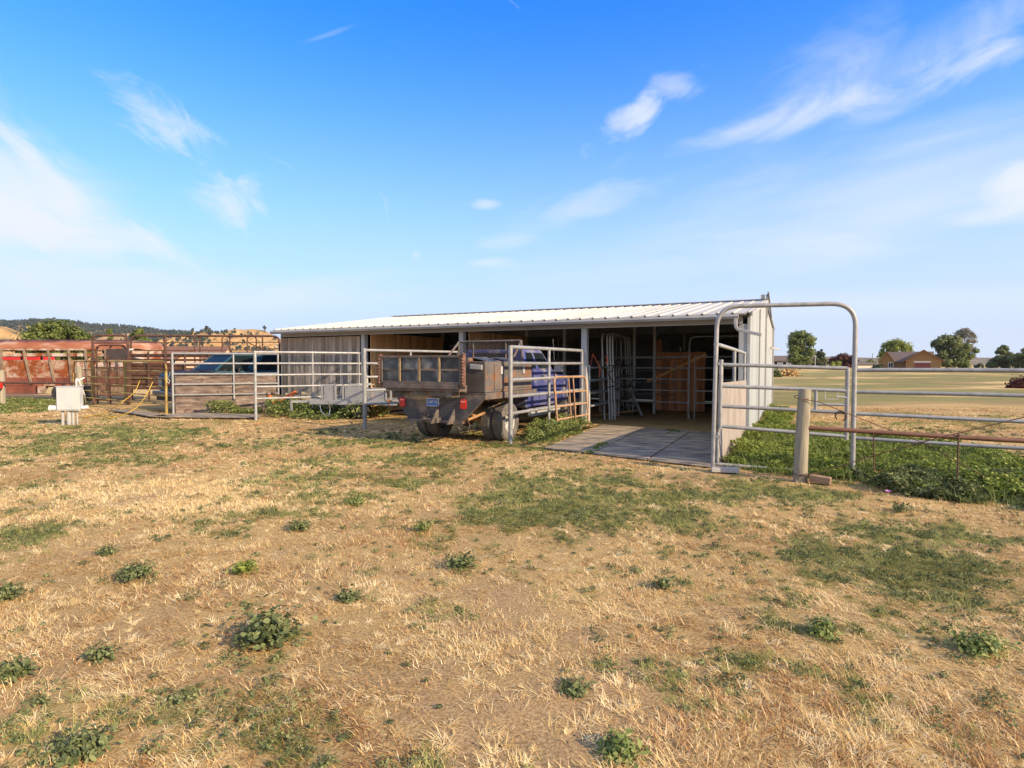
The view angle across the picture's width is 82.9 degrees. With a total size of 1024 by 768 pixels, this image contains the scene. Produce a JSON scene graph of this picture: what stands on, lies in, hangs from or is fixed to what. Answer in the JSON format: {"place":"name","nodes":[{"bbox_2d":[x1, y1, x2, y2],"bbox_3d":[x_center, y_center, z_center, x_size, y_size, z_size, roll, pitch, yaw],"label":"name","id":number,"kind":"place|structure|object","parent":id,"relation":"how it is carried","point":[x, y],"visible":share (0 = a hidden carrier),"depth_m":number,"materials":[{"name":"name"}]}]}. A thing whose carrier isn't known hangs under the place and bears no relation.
{"place":"outdoors","nodes":[
{"label":"outdoors","id":0,"kind":"place"},
{"bbox_2d":[0,327,95,359],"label":"hills","id":1,"kind":"structure","parent":0,"point":[6,333],"depth_m":685.48,"materials":[{"name":"beige plant"}]},
{"bbox_2d":[12,323,176,352],"bbox_3d":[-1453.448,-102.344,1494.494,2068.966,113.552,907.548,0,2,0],"label":"hills","id":2,"kind":"structure","parent":0,"point":[105,338],"depth_m":1362.30,"materials":[{"name":"brown plant"}]},
{"bbox_2d":[0,318,188,339],"bbox_3d":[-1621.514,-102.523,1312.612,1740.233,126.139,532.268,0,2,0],"label":"hillside pines","id":3,"kind":"object","parent":2,"relation":"on","point":[91,327],"visible":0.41,"depth_m":1459.21,"materials":[{"name":"green plant"}]},
{"bbox_2d":[167,346,232,362],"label":"brown roof house","id":4,"kind":"structure","parent":0,"point":[196,348],"depth_m":154.63,"materials":[{"name":"pink paint"}]},
{"bbox_2d":[175,351,210,367],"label":"peach gable","id":5,"kind":"structure","parent":4,"relation":"attached to","point":[192,358],"depth_m":139.39,"materials":[{"name":"paint"}]},
{"bbox_2d":[157,329,280,353],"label":"hills","id":6,"kind":"structure","parent":0,"point":[250,339],"depth_m":825.25,"materials":[{"name":"beige plant"}]},
{"bbox_2d":[153,328,273,351],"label":"hillside brush","id":7,"kind":"object","parent":6,"relation":"on","point":[209,340],"visible":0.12,"depth_m":794.45,"materials":[{"name":"green plant"}]},
{"bbox_2d":[0,365,1023,767],"bbox_3d":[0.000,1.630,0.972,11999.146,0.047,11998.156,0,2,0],"label":"ground","id":8,"kind":"structure","parent":0,"point":[510,599],"depth_m":4.16,"materials":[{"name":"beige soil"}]},
{"bbox_2d":[0,370,5,404],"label":"timber post","id":9,"kind":"object","parent":8,"relation":"on","point":[2,391],"visible":0.78,"depth_m":22.73,"materials":[{"name":"beige wood"}]},
{"bbox_2d":[0,579,33,600],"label":"weed plant","id":10,"kind":"object","parent":8,"relation":"on","point":[7,590],"visible":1,"depth_m":4.10,"materials":[{"name":"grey plant"}]},
{"bbox_2d":[0,646,41,683],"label":"weed plant","id":11,"kind":"object","parent":8,"relation":"on","point":[15,669],"visible":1,"depth_m":3.07,"materials":[{"name":"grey plant"}]},
{"bbox_2d":[3,357,54,377],"bbox_3d":[-26.731,-0.796,31.491,3.000,1.720,1.200,0,2,0],"label":"red machine","id":12,"kind":"object","parent":8,"relation":"on","point":[28,358],"visible":0.02,"depth_m":30.87,"materials":[{"name":"metal"}]},
{"bbox_2d":[0,397,91,412],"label":"weeds","id":13,"kind":"object","parent":8,"relation":"on","point":[19,402],"visible":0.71,"depth_m":22.52,"materials":[{"name":"green plant"}]},
{"bbox_2d":[10,317,91,359],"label":"willow tree","id":14,"kind":"object","parent":8,"relation":"on","point":[58,330],"visible":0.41,"depth_m":106.99,"materials":[{"name":"green plant"}]},
{"bbox_2d":[48,386,88,424],"bbox_3d":[-12.083,0.605,15.823,0.917,1.100,0.240,0,2,-12],"label":"meter box","id":15,"kind":"object","parent":8,"relation":"on","point":[69,399],"visible":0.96,"depth_m":15.73,"materials":[{"name":"white metal"}]},
{"bbox_2d":[56,388,78,409],"bbox_3d":[-12.039,0.399,15.712,0.520,0.600,0.017,0,2,-12],"label":"door","id":16,"kind":"structure","parent":15,"relation":"in","point":[67,398],"depth_m":15.70,"materials":[{"name":"white metal"}]},
{"bbox_2d":[76,366,83,405],"bbox_3d":[-16.980,0.139,22.774,0.244,1.655,0.240,0,2,0],"label":"timber post","id":17,"kind":"object","parent":8,"relation":"on","point":[79,372],"visible":0.47,"depth_m":22.68,"materials":[{"name":"beige wood"}]},
{"bbox_2d":[0,381,74,383],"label":"pipe rail","id":18,"kind":"object","parent":17,"relation":"attached to","point":[4,382],"visible":0.73,"depth_m":22.61,"materials":[{"name":"metal"}]},
{"bbox_2d":[0,340,163,400],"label":"livestock trailer","id":19,"kind":"object","parent":8,"relation":"on","point":[41,368],"visible":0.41,"depth_m":25.88,"materials":[{"name":"rust red painted steel"},{"name":"dark steel"},{"name":"rubber"}]},
{"bbox_2d":[40,713,130,767],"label":"weed plant","id":20,"kind":"object","parent":8,"relation":"on","point":[74,747],"visible":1,"depth_m":2.46,"materials":[{"name":"green plant"}]},
{"bbox_2d":[70,638,127,664],"bbox_3d":[-2.310,1.487,3.277,0.246,0.119,0.251,0,2,0],"label":"weed plant","id":21,"kind":"object","parent":8,"relation":"on","point":[99,653],"visible":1,"depth_m":3.25,"materials":[{"name":"green plant"}]},
{"bbox_2d":[92,544,125,555],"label":"weed plant","id":22,"kind":"object","parent":8,"relation":"on","point":[103,551],"visible":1,"depth_m":5.05,"materials":[{"name":"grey plant"}]},
{"bbox_2d":[91,349,129,402],"bbox_3d":[-16.166,-0.334,23.362,1.529,2.158,0.080,0,2,0],"label":"cattle chute","id":23,"kind":"object","parent":8,"relation":"on","point":[116,354],"visible":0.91,"depth_m":23.35,"materials":[{"name":"metal"}]},
{"bbox_2d":[91,334,130,404],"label":"pipe arch","id":24,"kind":"structure","parent":8,"relation":"on","point":[108,335],"depth_m":23.43,"materials":[{"name":"metal"}]},
{"bbox_2d":[95,344,127,403],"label":"pipe arch","id":25,"kind":"structure","parent":8,"relation":"on","point":[96,350],"depth_m":23.70,"materials":[{"name":"metal"}]},
{"bbox_2d":[73,360,167,414],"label":"yellow gate","id":26,"kind":"structure","parent":8,"relation":"on","point":[125,389],"depth_m":20.91,"materials":[{"name":"metal"}]},
{"bbox_2d":[108,557,158,582],"bbox_3d":[-2.946,1.436,4.529,0.374,0.137,0.336,0,2,0],"label":"weed plant","id":27,"kind":"object","parent":8,"relation":"on","point":[131,572],"visible":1,"depth_m":4.49,"materials":[{"name":"green plant"}]},
{"bbox_2d":[105,409,171,417],"bbox_3d":[-12.157,0.945,18.996,5.055,0.030,0.579,2,3,39],"label":"ground mat","id":28,"kind":"object","parent":8,"relation":"on","point":[146,413],"visible":1,"depth_m":18.57,"materials":[{"name":"rubber"}]},
{"bbox_2d":[129,328,150,340],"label":"ash tree","id":29,"kind":"object","parent":8,"relation":"on","point":[140,331],"visible":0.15,"depth_m":97.45,"materials":[{"name":"green plant"}]},
{"bbox_2d":[129,335,280,399],"bbox_3d":[-13.048,-0.663,24.857,6.795,2.912,0.384,0,2,0],"label":"pipe corral","id":30,"kind":"object","parent":8,"relation":"on","point":[165,342],"visible":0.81,"depth_m":24.92,"materials":[{"name":"metal"}]},
{"bbox_2d":[129,352,280,402],"bbox_3d":[-12.785,-0.268,24.380,6.556,2.155,0.120,0,2,0],"label":"guardrail corral","id":31,"kind":"object","parent":8,"relation":"on","point":[148,374],"visible":0.37,"depth_m":24.37,"materials":[{"name":"metal"}]},
{"bbox_2d":[154,413,260,417],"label":"ground mat","id":32,"kind":"object","parent":8,"relation":"on","point":[205,415],"visible":1,"depth_m":17.85,"materials":[{"name":"rubber"}]},
{"bbox_2d":[152,355,280,401],"bbox_3d":[-10.363,-0.180,22.347,2.360,2.016,5.642,2,3,40],"label":"station wagon","id":33,"kind":"object","parent":8,"relation":"on","point":[215,368],"visible":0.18,"depth_m":21.33,"materials":[{"name":"teal paint"}]},
{"bbox_2d":[171,352,279,413],"bbox_3d":[-9.687,-0.022,19.711,3.298,2.085,0.097,-1,2,-20],"label":"pipe fence","id":34,"kind":"object","parent":8,"relation":"on","point":[194,392],"visible":0.88,"depth_m":19.62,"materials":[{"name":"grey metal"}]},
{"bbox_2d":[204,399,262,413],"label":"weeds","id":35,"kind":"object","parent":8,"relation":"on","point":[225,404],"visible":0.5,"depth_m":19.22,"materials":[{"name":"green plant"}]},
{"bbox_2d":[226,555,261,574],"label":"weed plant","id":36,"kind":"object","parent":8,"relation":"on","point":[245,566],"visible":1,"depth_m":4.59,"materials":[{"name":"green plant"}]},
{"bbox_2d":[226,592,317,654],"bbox_3d":[-1.442,1.410,3.462,0.469,0.277,0.540,0,2,0],"label":"weed plant","id":37,"kind":"object","parent":8,"relation":"on","point":[262,631],"visible":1,"depth_m":3.42,"materials":[{"name":"green plant"}]},
{"bbox_2d":[283,516,320,531],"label":"weed plant","id":38,"kind":"object","parent":8,"relation":"on","point":[302,524],"visible":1,"depth_m":5.77,"materials":[{"name":"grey plant"}]},
{"bbox_2d":[253,351,361,419],"bbox_3d":[-6.239,0.037,17.922,3.200,2.090,0.084,-1,2,-31],"label":"pipe fence","id":39,"kind":"object","parent":8,"relation":"on","point":[256,363],"visible":0.88,"depth_m":17.71,"materials":[{"name":"grey metal"}]},
{"bbox_2d":[263,392,389,419],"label":"kochia weeds","id":40,"kind":"object","parent":8,"relation":"on","point":[283,408],"visible":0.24,"depth_m":17.95,"materials":[{"name":"green plant"}]},
{"bbox_2d":[290,383,398,418],"bbox_3d":[-4.950,0.503,18.057,3.475,1.050,1.383,0,2,13],"label":"utility trailer","id":41,"kind":"object","parent":8,"relation":"on","point":[346,398],"visible":0.84,"depth_m":17.43,"materials":[{"name":"metal"}]},
{"bbox_2d":[331,583,368,603],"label":"weed plant","id":42,"kind":"object","parent":8,"relation":"on","point":[351,594],"visible":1,"depth_m":4.07,"materials":[{"name":"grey plant"}]},
{"bbox_2d":[333,490,370,504],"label":"weed plant","id":43,"kind":"object","parent":8,"relation":"on","point":[354,499],"visible":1,"depth_m":6.85,"materials":[{"name":"green plant"}]},
{"bbox_2d":[362,348,457,429],"bbox_3d":[-2.659,0.103,15.884,0.100,2.100,3.288,2,3,43],"label":"pipe fence","id":44,"kind":"object","parent":8,"relation":"on","point":[364,377],"visible":0.45,"depth_m":14.80,"materials":[{"name":"grey metal"}]},
{"bbox_2d":[403,515,436,533],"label":"weed plant","id":45,"kind":"object","parent":8,"relation":"on","point":[422,526],"visible":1,"depth_m":5.71,"materials":[{"name":"green plant"}]},
{"bbox_2d":[430,549,482,569],"bbox_3d":[-0.429,1.425,4.747,0.415,0.146,0.341,1,2,37],"label":"weed plant","id":46,"kind":"object","parent":8,"relation":"on","point":[460,561],"visible":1,"depth_m":4.70,"materials":[{"name":"green plant"}]},
{"bbox_2d":[378,339,579,440],"bbox_3d":[-0.295,0.007,14.403,2.454,2.308,6.193,1,2,28],"label":"flatbed truck","id":47,"kind":"object","parent":8,"relation":"on","point":[433,395],"visible":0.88,"depth_m":12.17,"materials":[{"name":"metal"}]},
{"bbox_2d":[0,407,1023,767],"bbox_3d":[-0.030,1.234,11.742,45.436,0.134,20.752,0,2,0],"label":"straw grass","id":48,"kind":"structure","parent":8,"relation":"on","point":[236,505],"depth_m":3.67,"materials":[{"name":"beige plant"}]},
{"bbox_2d":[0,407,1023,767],"bbox_3d":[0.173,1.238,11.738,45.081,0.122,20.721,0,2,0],"label":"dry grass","id":49,"kind":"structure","parent":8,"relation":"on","point":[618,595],"depth_m":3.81,"materials":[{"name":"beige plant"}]},
{"bbox_2d":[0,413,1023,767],"bbox_3d":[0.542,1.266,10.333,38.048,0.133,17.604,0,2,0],"label":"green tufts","id":50,"kind":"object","parent":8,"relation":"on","point":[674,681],"visible":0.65,"depth_m":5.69,"materials":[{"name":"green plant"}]},
{"bbox_2d":[0,408,1023,767],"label":"green grass","id":51,"kind":"structure","parent":8,"relation":"on","point":[862,528],"depth_m":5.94,"materials":[{"name":"green plant"}]},
{"bbox_2d":[270,292,778,430],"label":"pole shed","id":52,"kind":"structure","parent":8,"relation":"on","point":[673,327],"depth_m":19.63,"materials":[{"name":"beige metal"}]},
{"bbox_2d":[647,340,706,411],"bbox_3d":[5.669,-0.305,20.008,2.021,2.470,0.105,1,2,27],"label":"pine gate","id":53,"kind":"object","parent":52,"relation":"attached to","point":[681,396],"visible":0.74,"depth_m":19.98,"materials":[{"name":"brown wood"}]},
{"bbox_2d":[508,345,583,443],"bbox_3d":[0.910,0.183,13.661,0.092,2.093,3.953,1,2,29],"label":"pipe fence","id":54,"kind":"object","parent":8,"relation":"on","point":[511,396],"visible":0.84,"depth_m":12.88,"materials":[{"name":"grey metal"}]},
{"bbox_2d":[522,413,593,443],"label":"trackside weeds","id":55,"kind":"object","parent":8,"relation":"on","point":[539,430],"visible":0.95,"depth_m":12.94,"materials":[{"name":"green plant"}]},
{"bbox_2d":[553,376,589,430],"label":"tube gate","id":56,"kind":"structure","parent":8,"relation":"on","point":[569,392],"depth_m":14.13,"materials":[{"name":"metal"}]},
{"bbox_2d":[553,673,595,699],"bbox_3d":[0.317,1.518,2.943,0.187,0.080,0.187,-1,2,-37],"label":"weed plant","id":57,"kind":"object","parent":8,"relation":"on","point":[577,689],"visible":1,"depth_m":2.92,"materials":[{"name":"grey plant"}]},
{"bbox_2d":[545,438,612,453],"bbox_3d":[1.347,1.236,11.674,1.072,0.020,1.815,1,2,24],"label":"rubber mat","id":58,"kind":"object","parent":8,"relation":"on","point":[576,445],"visible":0.98,"depth_m":11.59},
{"bbox_2d":[545,336,619,405],"bbox_3d":[2.506,-0.393,21.002,2.836,2.638,0.036,1,2,27],"label":"pen panel","id":59,"kind":"object","parent":8,"relation":"on","point":[616,361],"visible":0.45,"depth_m":20.83,"materials":[{"name":"grey metal"}]},
{"bbox_2d":[570,431,629,442],"bbox_3d":[1.978,1.186,13.118,1.113,0.020,1.809,1,2,24],"label":"rubber mat","id":60,"kind":"object","parent":8,"relation":"on","point":[601,436],"visible":0.89,"depth_m":13.02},
{"bbox_2d":[588,365,619,421],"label":"corral panel","id":61,"kind":"object","parent":8,"relation":"on","point":[589,381],"visible":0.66,"depth_m":16.11,"materials":[{"name":"grey metal"}]},
{"bbox_2d":[601,333,623,419],"bbox_3d":[3.291,-0.286,18.814,0.142,2.597,3.287,1,2,21],"label":"arched panel","id":62,"kind":"object","parent":8,"relation":"on","point":[603,376],"visible":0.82,"depth_m":17.50,"materials":[{"name":"grey metal"}]},
{"bbox_2d":[588,425,643,434],"bbox_3d":[2.608,1.137,14.562,1.154,0.020,1.802,1,2,24],"label":"rubber mat","id":63,"kind":"object","parent":8,"relation":"on","point":[630,430],"visible":0.84,"depth_m":14.43,"materials":[{"name":"grey rubber"}]},
{"bbox_2d":[606,333,627,419],"bbox_3d":[3.432,-0.284,18.761,0.142,2.597,3.287,1,2,21],"label":"arched panel","id":64,"kind":"object","parent":8,"relation":"on","point":[608,377],"visible":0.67,"depth_m":17.28,"materials":[{"name":"grey metal"}]},
{"bbox_2d":[609,333,630,419],"bbox_3d":[3.507,-0.283,18.732,0.142,2.597,3.287,1,2,21],"label":"arched panel","id":65,"kind":"object","parent":8,"relation":"on","point":[611,388],"visible":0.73,"depth_m":17.48,"materials":[{"name":"grey metal"}]},
{"bbox_2d":[612,333,632,419],"bbox_3d":[3.583,-0.282,18.704,0.142,2.597,3.287,1,2,21],"label":"arched panel","id":66,"kind":"object","parent":8,"relation":"on","point":[619,376],"visible":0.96,"depth_m":18.05,"materials":[{"name":"grey metal"}]},
{"bbox_2d":[593,724,652,767],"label":"weed plant","id":67,"kind":"object","parent":8,"relation":"on","point":[623,744],"visible":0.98,"depth_m":2.43,"materials":[{"name":"green plant"}]},
{"bbox_2d":[593,443,663,459],"bbox_3d":[2.211,1.260,10.969,1.079,0.020,1.794,1,2,26],"label":"rubber mat","id":68,"kind":"object","parent":8,"relation":"on","point":[640,452],"visible":1,"depth_m":10.79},
{"bbox_2d":[620,376,642,414],"bbox_3d":[3.900,0.367,19.073,0.647,1.251,0.804,1,2,25],"label":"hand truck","id":69,"kind":"object","parent":8,"relation":"on","point":[634,408],"visible":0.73,"depth_m":19.03,"materials":[{"name":"black paint"}]},
{"bbox_2d":[601,356,688,418],"bbox_3d":[4.070,0.091,17.972,2.760,1.880,0.043,1,2,28],"label":"pen panel","id":70,"kind":"object","parent":8,"relation":"on","point":[654,379],"visible":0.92,"depth_m":17.75,"materials":[{"name":"grey metal"}]},
{"bbox_2d":[614,358,675,411],"bbox_3d":[4.630,0.014,20.402,2.182,1.866,0.032,1,2,26],"label":"pen panel","id":71,"kind":"object","parent":8,"relation":"on","point":[652,382],"visible":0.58,"depth_m":20.16,"materials":[{"name":"grey metal"}]},
{"bbox_2d":[633,427,689,438],"bbox_3d":[3.554,1.161,13.834,1.160,0.020,1.779,1,2,26],"label":"rubber mat","id":72,"kind":"object","parent":8,"relation":"on","point":[659,432],"visible":0.95,"depth_m":13.78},
{"bbox_2d":[647,566,682,590],"bbox_3d":[1.132,1.441,4.323,0.259,0.143,0.232,0,2,0],"label":"weed plant","id":73,"kind":"object","parent":8,"relation":"on","point":[661,582],"visible":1,"depth_m":4.29,"materials":[{"name":"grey plant"}]},
{"bbox_2d":[648,448,715,467],"bbox_3d":[3.075,1.285,10.264,1.085,0.020,1.774,1,2,27],"label":"rubber mat","id":74,"kind":"object","parent":8,"relation":"on","point":[687,457],"visible":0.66,"depth_m":10.11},
{"bbox_2d":[666,438,715,451],"bbox_3d":[3.788,1.235,11.685,1.126,0.020,1.766,1,2,27],"label":"rubber mat","id":75,"kind":"object","parent":8,"relation":"on","point":[693,444],"visible":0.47,"depth_m":11.59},
{"bbox_2d":[682,431,711,440],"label":"rubber mat","id":76,"kind":"object","parent":8,"relation":"on","point":[698,435],"visible":0.49,"depth_m":13.21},
{"bbox_2d":[689,335,738,418],"bbox_3d":[6.048,-0.173,16.921,1.751,2.480,0.042,1,2,28],"label":"pen panel","id":77,"kind":"object","parent":8,"relation":"on","point":[695,367],"visible":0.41,"depth_m":17.16,"materials":[{"name":"grey metal"}]},
{"bbox_2d":[711,466,739,472],"bbox_3d":[3.256,1.310,8.865,0.400,0.070,0.120,0,2,12],"label":"concrete block","id":78,"kind":"object","parent":8,"relation":"on","point":[726,469],"depth_m":8.81,"materials":[{"name":"grey concrete"}]},
{"bbox_2d":[717,343,746,462],"bbox_3d":[4.368,0.252,11.482,0.074,2.005,4.760,1,2,27],"label":"pipe fence","id":79,"kind":"object","parent":8,"relation":"on","point":[734,396],"visible":0.71,"depth_m":11.25,"materials":[{"name":"metal"}]},
{"bbox_2d":[711,302,857,470],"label":"bow gate","id":80,"kind":"structure","parent":8,"relation":"on","point":[715,436],"depth_m":8.91,"materials":[{"name":"grey metal"}]},
{"bbox_2d":[779,368,802,375],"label":"dry brush","id":81,"kind":"object","parent":8,"relation":"on","point":[789,372],"visible":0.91,"depth_m":79.28,"materials":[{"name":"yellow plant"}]},
{"bbox_2d":[793,389,810,482],"bbox_3d":[4.105,0.767,8.211,0.199,1.402,0.190,1,2,0],"label":"wood post","id":82,"kind":"object","parent":8,"relation":"on","point":[801,448],"visible":0.84,"depth_m":8.14,"materials":[{"name":"beige wood"}]},
{"bbox_2d":[800,399,984,476],"bbox_3d":[5.140,0.740,7.836,2.307,1.050,0.194,1,2,19],"label":"wire cable","id":83,"kind":"object","parent":82,"relation":"attached to","point":[891,430],"visible":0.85,"depth_m":7.92,"materials":[{"name":"metal"}]},
{"bbox_2d":[797,417,1023,475],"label":"wire cable","id":84,"kind":"object","parent":82,"relation":"attached to","point":[911,445],"visible":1,"depth_m":7.61,"materials":[{"name":"metal"}]},
{"bbox_2d":[808,426,1023,478],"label":"rusty pipe rail","id":85,"kind":"object","parent":82,"relation":"attached to","point":[958,437],"visible":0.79,"depth_m":7.67,"materials":[{"name":"metal"}]},
{"bbox_2d":[786,329,817,364],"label":"cottonwood tree","id":86,"kind":"object","parent":8,"relation":"on","point":[799,342],"visible":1,"depth_m":182.70,"materials":[{"name":"green plant"}]},
{"bbox_2d":[809,474,831,484],"bbox_3d":[4.276,1.324,8.043,0.260,0.100,0.110,7,6,38],"label":"wood block","id":87,"kind":"object","parent":8,"relation":"on","point":[820,479],"depth_m":8.00,"materials":[{"name":"brown wood"}]},
{"bbox_2d":[812,349,828,365],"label":"spruce tree","id":88,"kind":"object","parent":8,"relation":"on","point":[821,360],"visible":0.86,"depth_m":183.98,"materials":[{"name":"green plant"}]},
{"bbox_2d":[800,612,844,641],"bbox_3d":[1.912,1.474,3.546,0.253,0.125,0.253,0,2,0],"label":"weed plant","id":89,"kind":"object","parent":8,"relation":"on","point":[821,628],"visible":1,"depth_m":3.54,"materials":[{"name":"green plant"}]},
{"bbox_2d":[827,352,858,367],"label":"plum tree","id":90,"kind":"object","parent":8,"relation":"on","point":[845,359],"visible":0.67,"depth_m":188.84,"materials":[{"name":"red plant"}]},
{"bbox_2d":[721,403,1023,510],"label":"ground cover","id":91,"kind":"object","parent":8,"relation":"on","point":[775,448],"visible":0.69,"depth_m":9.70,"materials":[{"name":"green plant"}]},
{"bbox_2d":[875,337,913,360],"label":"shade tree","id":92,"kind":"object","parent":8,"relation":"on","point":[895,345],"visible":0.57,"depth_m":208.50,"materials":[{"name":"green plant"}]},
{"bbox_2d":[888,500,912,511],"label":"weed plant","id":93,"kind":"object","parent":8,"relation":"on","point":[897,507],"visible":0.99,"depth_m":6.54,"materials":[{"name":"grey plant"}]},
{"bbox_2d":[878,350,944,367],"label":"brown house","id":94,"kind":"structure","parent":8,"relation":"on","point":[924,359],"depth_m":166.83,"materials":[{"name":"brown brick"}]},
{"bbox_2d":[849,463,1023,505],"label":"border weeds","id":95,"kind":"object","parent":8,"relation":"on","point":[901,481],"visible":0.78,"depth_m":7.41,"materials":[{"name":"green plant"}]},
{"bbox_2d":[856,368,1023,449],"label":"panel fence","id":96,"kind":"object","parent":8,"relation":"on","point":[995,370],"visible":1,"depth_m":8.08,"materials":[{"name":"grey metal"}]},
{"bbox_2d":[930,333,967,367],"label":"elm tree","id":97,"kind":"object","parent":8,"relation":"on","point":[946,346],"visible":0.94,"depth_m":178.97,"materials":[{"name":"green plant"}]},
{"bbox_2d":[952,327,977,363],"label":"silver tree","id":98,"kind":"object","parent":8,"relation":"on","point":[964,333],"visible":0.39,"depth_m":185.34,"materials":[{"name":"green plant"}]},
{"bbox_2d":[950,343,979,367],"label":"maple tree","id":99,"kind":"object","parent":8,"relation":"on","point":[969,355],"visible":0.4,"depth_m":181.24,"materials":[{"name":"green plant"}]},
{"bbox_2d":[942,623,1020,667],"bbox_3d":[2.746,1.475,3.356,0.513,0.141,0.330,-1,2,-33],"label":"weed plant","id":100,"kind":"object","parent":8,"relation":"on","point":[975,644],"visible":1,"depth_m":3.31,"materials":[{"name":"green plant"}]},
{"bbox_2d":[985,345,1017,367],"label":"spruce tree","id":101,"kind":"object","parent":8,"relation":"on","point":[1001,360],"visible":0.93,"depth_m":183.88,"materials":[{"name":"green plant"}]},
{"bbox_2d":[1001,373,1023,387],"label":"reddish shrub","id":102,"kind":"object","parent":8,"relation":"on","point":[1016,383],"visible":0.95,"depth_m":39.75,"materials":[{"name":"red plant"}]},
{"bbox_2d":[1008,348,1023,367],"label":"elm tree","id":103,"kind":"object","parent":8,"relation":"on","point":[1016,358],"visible":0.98,"depth_m":178.94,"materials":[{"name":"green plant"}]},
{"bbox_2d":[0,0,1023,357],"label":"sky","id":104,"kind":"structure","parent":0,"point":[219,165],"materials":[{"name":"blue"}]},
{"bbox_2d":[774,356,808,368],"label":"blue house","id":105,"kind":"structure","parent":0,"point":[781,360],"depth_m":200.39,"materials":[{"name":"grey"}]},
{"bbox_2d":[809,357,993,364],"bbox_3d":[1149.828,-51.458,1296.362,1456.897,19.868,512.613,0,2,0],"label":"hills","id":106,"kind":"structure","parent":0,"point":[976,361],"depth_m":1210.96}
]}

